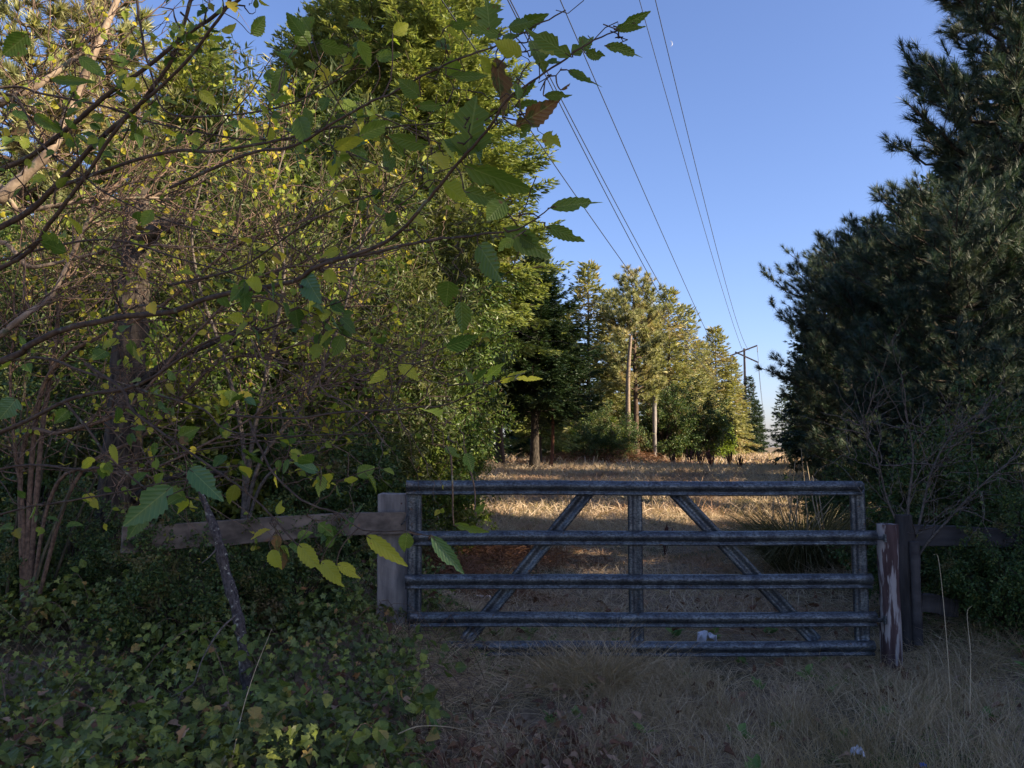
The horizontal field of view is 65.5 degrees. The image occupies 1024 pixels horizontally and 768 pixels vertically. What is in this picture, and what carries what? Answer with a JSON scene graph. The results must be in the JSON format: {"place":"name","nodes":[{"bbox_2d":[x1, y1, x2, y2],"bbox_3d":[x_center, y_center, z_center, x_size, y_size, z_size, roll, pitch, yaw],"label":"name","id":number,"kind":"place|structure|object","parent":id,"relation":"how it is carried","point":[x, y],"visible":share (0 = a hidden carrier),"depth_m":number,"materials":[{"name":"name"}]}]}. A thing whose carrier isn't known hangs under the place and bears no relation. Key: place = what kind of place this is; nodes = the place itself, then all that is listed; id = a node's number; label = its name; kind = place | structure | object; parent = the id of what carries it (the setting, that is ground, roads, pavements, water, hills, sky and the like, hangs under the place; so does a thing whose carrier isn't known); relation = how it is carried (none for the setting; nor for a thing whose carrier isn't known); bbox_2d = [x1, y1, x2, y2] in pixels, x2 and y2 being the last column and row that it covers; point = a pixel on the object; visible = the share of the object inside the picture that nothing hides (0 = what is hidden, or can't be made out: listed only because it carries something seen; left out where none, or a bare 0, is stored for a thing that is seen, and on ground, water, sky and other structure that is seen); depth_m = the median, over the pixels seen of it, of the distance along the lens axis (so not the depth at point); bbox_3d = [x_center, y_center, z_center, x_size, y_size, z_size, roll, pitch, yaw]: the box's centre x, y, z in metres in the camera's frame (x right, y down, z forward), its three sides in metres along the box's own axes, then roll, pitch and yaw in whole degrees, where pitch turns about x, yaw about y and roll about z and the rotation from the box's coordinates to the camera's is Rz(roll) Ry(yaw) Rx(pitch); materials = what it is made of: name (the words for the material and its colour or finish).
{"place":"outdoors","nodes":[
{"label":"outdoors","id":0,"kind":"place"},
{"bbox_2d":[0,0,1020,446],"label":"sky","id":1,"kind":"structure","parent":0,"point":[785,104],"materials":[{"name":"blue"}]},
{"bbox_2d":[0,447,1023,767],"bbox_3d":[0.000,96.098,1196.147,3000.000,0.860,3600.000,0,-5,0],"label":"ground","id":2,"kind":"structure","parent":0,"point":[514,711],"depth_m":5.43,"materials":[{"name":"plant"}]},
{"bbox_2d":[20,420,78,651],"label":"sapling","id":3,"kind":"object","parent":2,"relation":"on","point":[44,553],"visible":0.76,"depth_m":5.35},
{"bbox_2d":[0,168,102,424],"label":"bay tree","id":4,"kind":"object","parent":2,"relation":"on","point":[3,233],"depth_m":16.83,"materials":[{"name":"green plant"}]},
{"bbox_2d":[0,0,113,305],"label":"pine tree","id":5,"kind":"object","parent":2,"relation":"on","point":[35,23],"visible":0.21,"depth_m":26.49,"materials":[{"name":"green plant"}]},
{"bbox_2d":[44,360,107,546],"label":"sapling","id":6,"kind":"object","parent":2,"relation":"on","point":[63,461],"visible":0.44,"depth_m":6.26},
{"bbox_2d":[0,462,168,635],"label":"shrub","id":7,"kind":"object","parent":2,"relation":"on","point":[90,551],"visible":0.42,"depth_m":5.83,"materials":[{"name":"green plant"}]},
{"bbox_2d":[0,347,178,556],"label":"shrub","id":8,"kind":"object","parent":2,"relation":"on","point":[48,480],"visible":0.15,"depth_m":7.73,"materials":[{"name":"green plant"}]},
{"bbox_2d":[0,203,182,519],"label":"willow tree","id":9,"kind":"object","parent":2,"relation":"on","point":[4,347],"visible":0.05,"depth_m":10.85,"materials":[{"name":"green plant"}]},
{"bbox_2d":[38,388,144,630],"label":"sapling","id":10,"kind":"object","parent":2,"relation":"on","point":[68,540],"visible":0.59,"depth_m":5.75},
{"bbox_2d":[0,0,183,279],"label":"pine tree","id":11,"kind":"object","parent":2,"relation":"on","point":[124,26],"visible":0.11,"depth_m":28.03,"materials":[{"name":"green plant"}]},
{"bbox_2d":[28,376,290,561],"bbox_3d":[-3.485,1.057,8.212,2.550,2.410,2.864,0,-5,0],"label":"shrub","id":12,"kind":"object","parent":2,"relation":"on","point":[145,481],"visible":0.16,"depth_m":7.78,"materials":[{"name":"green plant"}]},
{"bbox_2d":[86,15,259,236],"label":"fir tree","id":13,"kind":"object","parent":2,"relation":"on","point":[201,76],"visible":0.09,"depth_m":29.91,"materials":[{"name":"green plant"}]},
{"bbox_2d":[92,185,256,595],"bbox_3d":[-3.005,0.261,6.874,1.474,4.092,0.494,-1,-5,16],"label":"rough barked tree","id":14,"kind":"object","parent":2,"relation":"on","point":[115,357],"visible":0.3,"depth_m":6.90,"materials":[{"name":"brown plant"}]},
{"bbox_2d":[0,0,351,386],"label":"pale limbed tree","id":15,"kind":"object","parent":2,"relation":"on","point":[25,175],"visible":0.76,"depth_m":5.10,"materials":[{"name":"green plant"}]},
{"bbox_2d":[0,152,364,519],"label":"willow tree","id":16,"kind":"object","parent":2,"relation":"on","point":[162,300],"visible":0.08,"depth_m":9.78,"materials":[{"name":"green plant"}]},
{"bbox_2d":[59,479,309,673],"bbox_3d":[-2.182,1.329,5.435,1.604,1.349,1.428,-2,-5,27],"label":"shrub","id":17,"kind":"object","parent":2,"relation":"on","point":[148,570],"visible":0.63,"depth_m":5.16,"materials":[{"name":"green plant"}]},
{"bbox_2d":[171,491,253,703],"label":"dead branch","id":18,"kind":"object","parent":2,"relation":"on","point":[231,591],"visible":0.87,"depth_m":4.56,"materials":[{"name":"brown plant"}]},
{"bbox_2d":[45,259,403,549],"bbox_3d":[-3.171,0.724,9.111,4.196,4.371,4.013,1,-5,-15],"label":"shrub","id":19,"kind":"object","parent":2,"relation":"on","point":[196,400],"visible":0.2,"depth_m":8.38,"materials":[{"name":"green plant"}]},
{"bbox_2d":[0,529,455,767],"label":"ivy ground cover","id":20,"kind":"object","parent":2,"relation":"on","point":[66,758],"visible":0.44,"depth_m":4.45,"materials":[{"name":"green plant"}]},
{"bbox_2d":[0,534,466,767],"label":"bramble leaves","id":21,"kind":"object","parent":20,"relation":"on","point":[429,703],"visible":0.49,"depth_m":3.96,"materials":[{"name":"green plant"}]},
{"bbox_2d":[0,46,471,639],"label":"tree","id":22,"kind":"object","parent":2,"relation":"on","point":[26,540],"visible":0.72,"depth_m":5.34,"materials":[{"name":"green plant"}]},
{"bbox_2d":[66,33,455,417],"bbox_3d":[-4.546,-1.551,14.387,7.079,9.856,7.778,2,-5,-28],"label":"willow tree","id":23,"kind":"object","parent":2,"relation":"on","point":[337,136],"visible":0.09,"depth_m":13.45,"materials":[{"name":"green plant"}]},
{"bbox_2d":[70,82,451,415],"bbox_3d":[-4.254,-1.422,15.198,6.509,8.484,6.487,-4,-6,41],"label":"bay tree","id":24,"kind":"object","parent":2,"relation":"on","point":[317,164],"visible":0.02,"depth_m":14.38,"materials":[{"name":"green plant"}]},
{"bbox_2d":[0,548,523,767],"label":"tall dry grass","id":25,"kind":"structure","parent":2,"relation":"on","point":[231,673],"depth_m":4.95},
{"bbox_2d":[193,492,373,643],"bbox_3d":[-1.621,1.367,5.831,1.224,1.157,1.374,-1,-5,14],"label":"shrub","id":26,"kind":"object","parent":2,"relation":"on","point":[287,600],"visible":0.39,"depth_m":5.70,"materials":[{"name":"green plant"}]},
{"bbox_2d":[0,567,569,767],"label":"ivy stems","id":27,"kind":"object","parent":2,"relation":"on","point":[294,677],"visible":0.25,"depth_m":4.91,"materials":[{"name":"plant"}]},
{"bbox_2d":[170,391,403,581],"bbox_3d":[-2.384,1.196,8.395,2.673,2.249,2.380,2,-5,-19],"label":"shrub","id":28,"kind":"object","parent":2,"relation":"on","point":[301,493],"visible":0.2,"depth_m":7.98,"materials":[{"name":"green plant"}]},
{"bbox_2d":[223,0,352,200],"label":"fir tree","id":29,"kind":"object","parent":2,"relation":"on","point":[301,56],"visible":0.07,"depth_m":27.04,"materials":[{"name":"green plant"}]},
{"bbox_2d":[0,0,650,586],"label":"overhanging tree","id":30,"kind":"object","parent":2,"relation":"on","point":[474,136],"visible":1,"depth_m":2.15,"materials":[{"name":"green plant"}]},
{"bbox_2d":[93,26,578,557],"bbox_3d":[-1.571,-0.742,6.972,4.220,5.364,2.410,-2,-5,21],"label":"tree","id":31,"kind":"object","parent":2,"relation":"on","point":[247,498],"visible":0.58,"depth_m":7.12,"materials":[{"name":"green plant"}]},
{"bbox_2d":[183,152,491,517],"bbox_3d":[-2.642,-0.163,11.683,4.646,6.468,5.104,-4,-6,38],"label":"willow tree","id":32,"kind":"object","parent":2,"relation":"on","point":[406,461],"visible":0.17,"depth_m":11.16,"materials":[{"name":"green plant"}]},
{"bbox_2d":[1,172,688,462],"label":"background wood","id":33,"kind":"object","parent":2,"relation":"on","point":[511,436],"visible":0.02,"depth_m":54.33,"materials":[{"name":"plant"}]},
{"bbox_2d":[272,425,456,573],"bbox_3d":[-1.742,1.454,9.073,2.367,1.992,2.108,-1,-5,18],"label":"shrub","id":34,"kind":"object","parent":2,"relation":"on","point":[369,457],"visible":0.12,"depth_m":8.83,"materials":[{"name":"green plant"}]},
{"bbox_2d":[234,94,518,514],"bbox_3d":[-3.307,-1.260,16.907,6.858,9.548,7.535,3,-6,-36],"label":"willow tree","id":35,"kind":"object","parent":2,"relation":"on","point":[467,260],"visible":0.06,"depth_m":15.89,"materials":[{"name":"green plant"}]},
{"bbox_2d":[281,0,472,269],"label":"fir tree","id":36,"kind":"object","parent":2,"relation":"on","point":[368,12],"visible":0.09,"depth_m":24.95,"materials":[{"name":"green plant"}]},
{"bbox_2d":[377,493,406,625],"bbox_3d":[-0.949,1.490,6.342,0.228,1.234,0.229,0,-5,0],"label":"gate post","id":37,"kind":"object","parent":2,"relation":"on","point":[391,589],"visible":0.45,"depth_m":6.23,"materials":[{"name":"grey wood"}]},
{"bbox_2d":[120,512,405,553],"bbox_3d":[-1.677,1.041,5.684,2.012,0.197,0.052,3,-5,-33],"label":"fence board","id":38,"kind":"object","parent":37,"relation":"attached to","point":[231,531],"visible":0.67,"depth_m":5.61,"materials":[{"name":"brown wood"}]},
{"bbox_2d":[300,197,532,521],"bbox_3d":[-2.171,-0.174,13.620,4.567,5.972,4.583,1,-5,-17],"label":"bay tree","id":39,"kind":"object","parent":2,"relation":"on","point":[464,425],"visible":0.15,"depth_m":13.07,"materials":[{"name":"green plant"}]},
{"bbox_2d":[369,439,498,563],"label":"shrub","id":40,"kind":"object","parent":2,"relation":"on","point":[462,503],"visible":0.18,"depth_m":11.06,"materials":[{"name":"green plant"}]},
{"bbox_2d":[324,0,573,363],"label":"fir tree","id":41,"kind":"object","parent":2,"relation":"on","point":[428,18],"visible":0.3,"depth_m":23.29,"materials":[{"name":"green plant"}]},
{"bbox_2d":[408,245,525,471],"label":"bay tree","id":42,"kind":"object","parent":2,"relation":"on","point":[509,353],"visible":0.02,"depth_m":18.71,"materials":[{"name":"green plant"}]},
{"bbox_2d":[469,214,551,463],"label":"pine tree","id":43,"kind":"object","parent":2,"relation":"on","point":[501,453],"visible":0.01,"depth_m":41.68,"materials":[{"name":"green plant"}]},
{"bbox_2d":[0,559,1023,767],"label":"leaf litter","id":44,"kind":"object","parent":2,"relation":"on","point":[563,760],"visible":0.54,"depth_m":4.40,"materials":[{"name":"plant"}]},
{"bbox_2d":[504,307,555,458],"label":"fir tree","id":45,"kind":"object","parent":2,"relation":"on","point":[526,449],"visible":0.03,"depth_m":60.84,"materials":[{"name":"green plant"}]},
{"bbox_2d":[501,219,581,462],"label":"fir tree","id":46,"kind":"object","parent":2,"relation":"on","point":[519,432],"visible":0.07,"depth_m":38.75,"materials":[{"name":"green plant"}]},
{"bbox_2d":[168,506,933,639],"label":"field grass","id":47,"kind":"structure","parent":2,"relation":"on","point":[596,527],"depth_m":10.61,"materials":[{"name":"plant"}]},
{"bbox_2d":[483,244,618,467],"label":"fir tree","id":48,"kind":"object","parent":2,"relation":"on","point":[558,374],"visible":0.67,"depth_m":33.48,"materials":[{"name":"green plant"}]},
{"bbox_2d":[364,444,759,609],"bbox_3d":[4.955,3.164,28.821,17.784,2.541,42.694,0,-5,0],"label":"dead bracken","id":49,"kind":"object","parent":2,"relation":"on","point":[474,564],"visible":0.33,"depth_m":11.36,"materials":[{"name":"plant"}]},
{"bbox_2d":[541,258,632,449],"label":"fir tree","id":50,"kind":"object","parent":2,"relation":"on","point":[593,288],"visible":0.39,"depth_m":52.00,"materials":[{"name":"green plant"}]},
{"bbox_2d":[561,406,623,456],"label":"shrub","id":51,"kind":"object","parent":2,"relation":"on","point":[574,431],"visible":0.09,"depth_m":45.98,"materials":[{"name":"green plant"}]},
{"bbox_2d":[563,399,645,462],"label":"shrub","id":52,"kind":"object","parent":2,"relation":"on","point":[627,439],"visible":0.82,"depth_m":42.96,"materials":[{"name":"green plant"}]},
{"bbox_2d":[464,611,763,721],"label":"tall dry grass","id":53,"kind":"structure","parent":2,"relation":"on","point":[603,672],"depth_m":5.60,"materials":[{"name":"plant"}]},
{"bbox_2d":[583,287,645,428],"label":"fir tree","id":54,"kind":"object","parent":2,"relation":"on","point":[622,398],"visible":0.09,"depth_m":55.99,"materials":[{"name":"green plant"}]},
{"bbox_2d":[625,335,631,457],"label":"bare tree","id":55,"kind":"object","parent":2,"relation":"on","point":[628,368],"visible":0.61,"depth_m":46.07,"materials":[{"name":"brown plant"}]},
{"bbox_2d":[592,264,673,453],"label":"pine tree","id":56,"kind":"object","parent":2,"relation":"on","point":[626,323],"visible":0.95,"depth_m":49.69,"materials":[{"name":"green plant"}]},
{"bbox_2d":[486,451,802,465],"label":"field grass","id":57,"kind":"structure","parent":2,"relation":"on","point":[760,457],"depth_m":45.36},
{"bbox_2d":[622,298,673,453],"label":"pine tree","id":58,"kind":"object","parent":2,"relation":"on","point":[638,350],"visible":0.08,"depth_m":69.74,"materials":[{"name":"green plant"}]},
{"bbox_2d":[652,396,656,454],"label":"dead snag","id":59,"kind":"object","parent":2,"relation":"on","point":[654,415],"visible":0.81,"depth_m":49.86,"materials":[{"name":"grey wood"}]},
{"bbox_2d":[615,382,708,459],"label":"shrub","id":60,"kind":"object","parent":2,"relation":"on","point":[671,447],"visible":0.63,"depth_m":50.93,"materials":[{"name":"green plant"}]},
{"bbox_2d":[455,458,878,519],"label":"field grass","id":61,"kind":"structure","parent":2,"relation":"on","point":[643,470],"depth_m":25.75,"materials":[{"name":"plant"}]},
{"bbox_2d":[631,286,706,435],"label":"pine tree","id":62,"kind":"object","parent":2,"relation":"on","point":[677,368],"visible":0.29,"depth_m":57.92,"materials":[{"name":"green plant"}]},
{"bbox_2d":[638,374,739,459],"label":"shrub","id":63,"kind":"object","parent":2,"relation":"on","point":[717,431],"visible":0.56,"depth_m":52.56,"materials":[{"name":"green plant"}]},
{"bbox_2d":[660,303,723,430],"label":"fir tree","id":64,"kind":"object","parent":2,"relation":"on","point":[692,357],"visible":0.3,"depth_m":66.00,"materials":[{"name":"green plant"}]},
{"bbox_2d":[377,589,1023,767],"bbox_3d":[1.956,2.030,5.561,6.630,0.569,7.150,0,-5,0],"label":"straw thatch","id":65,"kind":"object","parent":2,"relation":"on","point":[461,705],"visible":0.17,"depth_m":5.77,"materials":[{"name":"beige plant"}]},
{"bbox_2d":[689,341,726,454],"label":"fir tree","id":66,"kind":"object","parent":2,"relation":"on","point":[712,381],"visible":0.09,"depth_m":71.93,"materials":[{"name":"green plant"}]},
{"bbox_2d":[703,414,739,458],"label":"shrub","id":67,"kind":"object","parent":2,"relation":"on","point":[729,447],"visible":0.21,"depth_m":61.44,"materials":[{"name":"green plant"}]},
{"bbox_2d":[701,324,750,454],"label":"fir tree","id":68,"kind":"object","parent":2,"relation":"on","point":[722,373],"visible":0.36,"depth_m":77.53,"materials":[{"name":"green plant"}]},
{"bbox_2d":[428,608,1023,767],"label":"green weeds","id":69,"kind":"object","parent":2,"relation":"on","point":[756,762],"visible":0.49,"depth_m":5.46,"materials":[{"name":"green plant"}]},
{"bbox_2d":[718,356,761,454],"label":"fir tree","id":70,"kind":"object","parent":2,"relation":"on","point":[742,401],"visible":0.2,"depth_m":91.35,"materials":[{"name":"green plant"}]},
{"bbox_2d":[729,345,758,452],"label":"utility pole","id":71,"kind":"object","parent":2,"relation":"on","point":[744,358],"visible":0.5,"depth_m":125.35,"materials":[{"name":"brown wood"}]},
{"bbox_2d":[560,0,740,397],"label":"overhead wire","id":72,"kind":"object","parent":71,"relation":"attached to","point":[633,167],"visible":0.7,"depth_m":24.11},
{"bbox_2d":[655,0,749,350],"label":"overhead wire","id":73,"kind":"object","parent":71,"relation":"attached to","point":[693,156],"visible":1,"depth_m":29.93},
{"bbox_2d":[738,375,767,453],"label":"fir tree","id":74,"kind":"object","parent":2,"relation":"on","point":[754,420],"visible":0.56,"depth_m":124.42,"materials":[{"name":"green plant"}]},
{"bbox_2d":[669,450,886,573],"bbox_3d":[3.825,1.605,10.132,3.858,1.572,3.780,0,-5,0],"label":"grass tussock","id":75,"kind":"object","parent":2,"relation":"on","point":[785,555],"depth_m":9.81,"materials":[{"name":"plant"}]},
{"bbox_2d":[767,333,806,461],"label":"fir tree","id":76,"kind":"object","parent":2,"relation":"on","point":[790,388],"visible":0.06,"depth_m":50.27,"materials":[{"name":"green plant"}]},
{"bbox_2d":[767,258,833,468],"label":"fir tree","id":77,"kind":"object","parent":2,"relation":"on","point":[795,454],"visible":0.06,"depth_m":34.35,"materials":[{"name":"green plant"}]},
{"bbox_2d":[751,217,917,501],"bbox_3d":[7.676,-0.343,18.001,3.962,6.609,3.954,2,-5,-25],"label":"pine tree","id":78,"kind":"object","parent":2,"relation":"on","point":[818,350],"visible":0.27,"depth_m":18.05,"materials":[{"name":"green plant"}]},
{"bbox_2d":[781,436,898,529],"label":"shrub","id":79,"kind":"object","parent":2,"relation":"on","point":[860,468],"visible":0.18,"depth_m":11.25,"materials":[{"name":"green plant"}]},
{"bbox_2d":[780,243,900,478],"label":"fir tree","id":80,"kind":"object","parent":2,"relation":"on","point":[794,444],"visible":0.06,"depth_m":27.12,"materials":[{"name":"green plant"}]},
{"bbox_2d":[876,523,902,668],"bbox_3d":[2.962,1.651,6.248,0.170,1.095,0.168,0,-5,0],"label":"gate post","id":81,"kind":"object","parent":2,"relation":"on","point":[891,639],"visible":0.94,"depth_m":6.20,"materials":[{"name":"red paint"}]},
{"bbox_2d":[401,480,886,656],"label":"metal gate","id":82,"kind":"structure","parent":81,"relation":"attached to","point":[860,618],"depth_m":6.14,"materials":[{"name":"metal"}]},
{"bbox_2d":[762,609,1023,694],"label":"tall dry grass","id":83,"kind":"structure","parent":2,"relation":"on","point":[924,646],"depth_m":6.00,"materials":[{"name":"plant"}]},
{"bbox_2d":[767,113,1023,456],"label":"background wood","id":84,"kind":"object","parent":2,"relation":"on","point":[778,421],"visible":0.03,"depth_m":119.56,"materials":[{"name":"plant"}]},
{"bbox_2d":[785,204,1022,517],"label":"pine tree","id":85,"kind":"object","parent":2,"relation":"on","point":[847,298],"visible":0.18,"depth_m":13.60,"materials":[{"name":"green plant"}]},
{"bbox_2d":[895,514,916,651],"bbox_3d":[3.260,1.657,6.590,0.136,1.137,0.135,0,-5,0],"label":"fence post","id":86,"kind":"object","parent":2,"relation":"on","point":[904,522],"visible":0.56,"depth_m":6.55,"materials":[{"name":"brown wood"}]},
{"bbox_2d":[921,593,959,617],"bbox_3d":[3.542,1.835,6.601,0.359,0.203,0.047,1,-5,-8],"label":"fence board","id":87,"kind":"object","parent":86,"relation":"attached to","point":[932,603],"visible":0.88,"depth_m":6.58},
{"bbox_2d":[913,524,1023,548],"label":"fence board","id":88,"kind":"object","parent":86,"relation":"attached to","point":[950,535],"visible":0.44,"depth_m":6.68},
{"bbox_2d":[798,317,1023,554],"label":"dead bush","id":89,"kind":"object","parent":2,"relation":"on","point":[931,473],"visible":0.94,"depth_m":6.60,"materials":[{"name":"brown plant"}]},
{"bbox_2d":[909,541,922,645],"bbox_3d":[3.302,1.706,6.506,0.082,0.827,0.082,0,-5,0],"label":"fence post","id":90,"kind":"object","parent":2,"relation":"on","point":[915,569],"visible":0.98,"depth_m":6.48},
{"bbox_2d":[813,148,1023,506],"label":"pine tree","id":91,"kind":"object","parent":2,"relation":"on","point":[961,281],"visible":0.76,"depth_m":10.23,"materials":[{"name":"green plant"}]},
{"bbox_2d":[824,421,1023,609],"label":"shrub","id":92,"kind":"object","parent":2,"relation":"on","point":[917,498],"visible":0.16,"depth_m":7.73,"materials":[{"name":"green plant"}]},
{"bbox_2d":[829,0,1023,473],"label":"pine tree","id":93,"kind":"object","parent":2,"relation":"on","point":[957,94],"visible":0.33,"depth_m":12.49,"materials":[{"name":"green plant"}]},
{"bbox_2d":[865,366,1023,595],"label":"shrub","id":94,"kind":"object","parent":2,"relation":"on","point":[1004,414],"visible":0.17,"depth_m":8.20,"materials":[{"name":"green plant"}]},
{"bbox_2d":[866,442,1023,611],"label":"shrub","id":95,"kind":"object","parent":2,"relation":"on","point":[991,495],"visible":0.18,"depth_m":7.19,"materials":[{"name":"green plant"}]},
{"bbox_2d":[920,491,1023,644],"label":"shrub","id":96,"kind":"object","parent":2,"relation":"on","point":[973,590],"visible":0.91,"depth_m":6.34,"materials":[{"name":"green plant"}]},
{"bbox_2d":[922,494,1023,626],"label":"shrub","id":97,"kind":"object","parent":2,"relation":"on","point":[987,523],"visible":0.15,"depth_m":6.76,"materials":[{"name":"green plant"}]},
{"bbox_2d":[938,27,1023,461],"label":"pine tree","id":98,"kind":"object","parent":2,"relation":"on","point":[984,142],"visible":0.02,"depth_m":20.74,"materials":[{"name":"green plant"}]},
{"bbox_2d":[441,0,721,380],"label":"overhead wire","id":99,"kind":"object","parent":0,"point":[567,183],"visible":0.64,"depth_m":19.29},
{"bbox_2d":[507,0,721,385],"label":"overhead wire","id":100,"kind":"object","parent":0,"point":[608,198],"visible":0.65,"depth_m":22.39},
{"bbox_2d":[510,0,729,383],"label":"overhead wire","id":101,"kind":"object","parent":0,"point":[608,189],"visible":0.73,"depth_m":22.30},
{"bbox_2d":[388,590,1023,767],"bbox_3d":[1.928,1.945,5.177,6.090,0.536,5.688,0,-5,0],"label":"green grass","id":102,"kind":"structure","parent":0,"point":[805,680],"depth_m":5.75,"materials":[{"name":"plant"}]},
{"bbox_2d":[416,636,1023,767],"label":"tall dry grass","id":103,"kind":"structure","parent":0,"point":[794,716],"depth_m":4.69,"materials":[{"name":"plant"}]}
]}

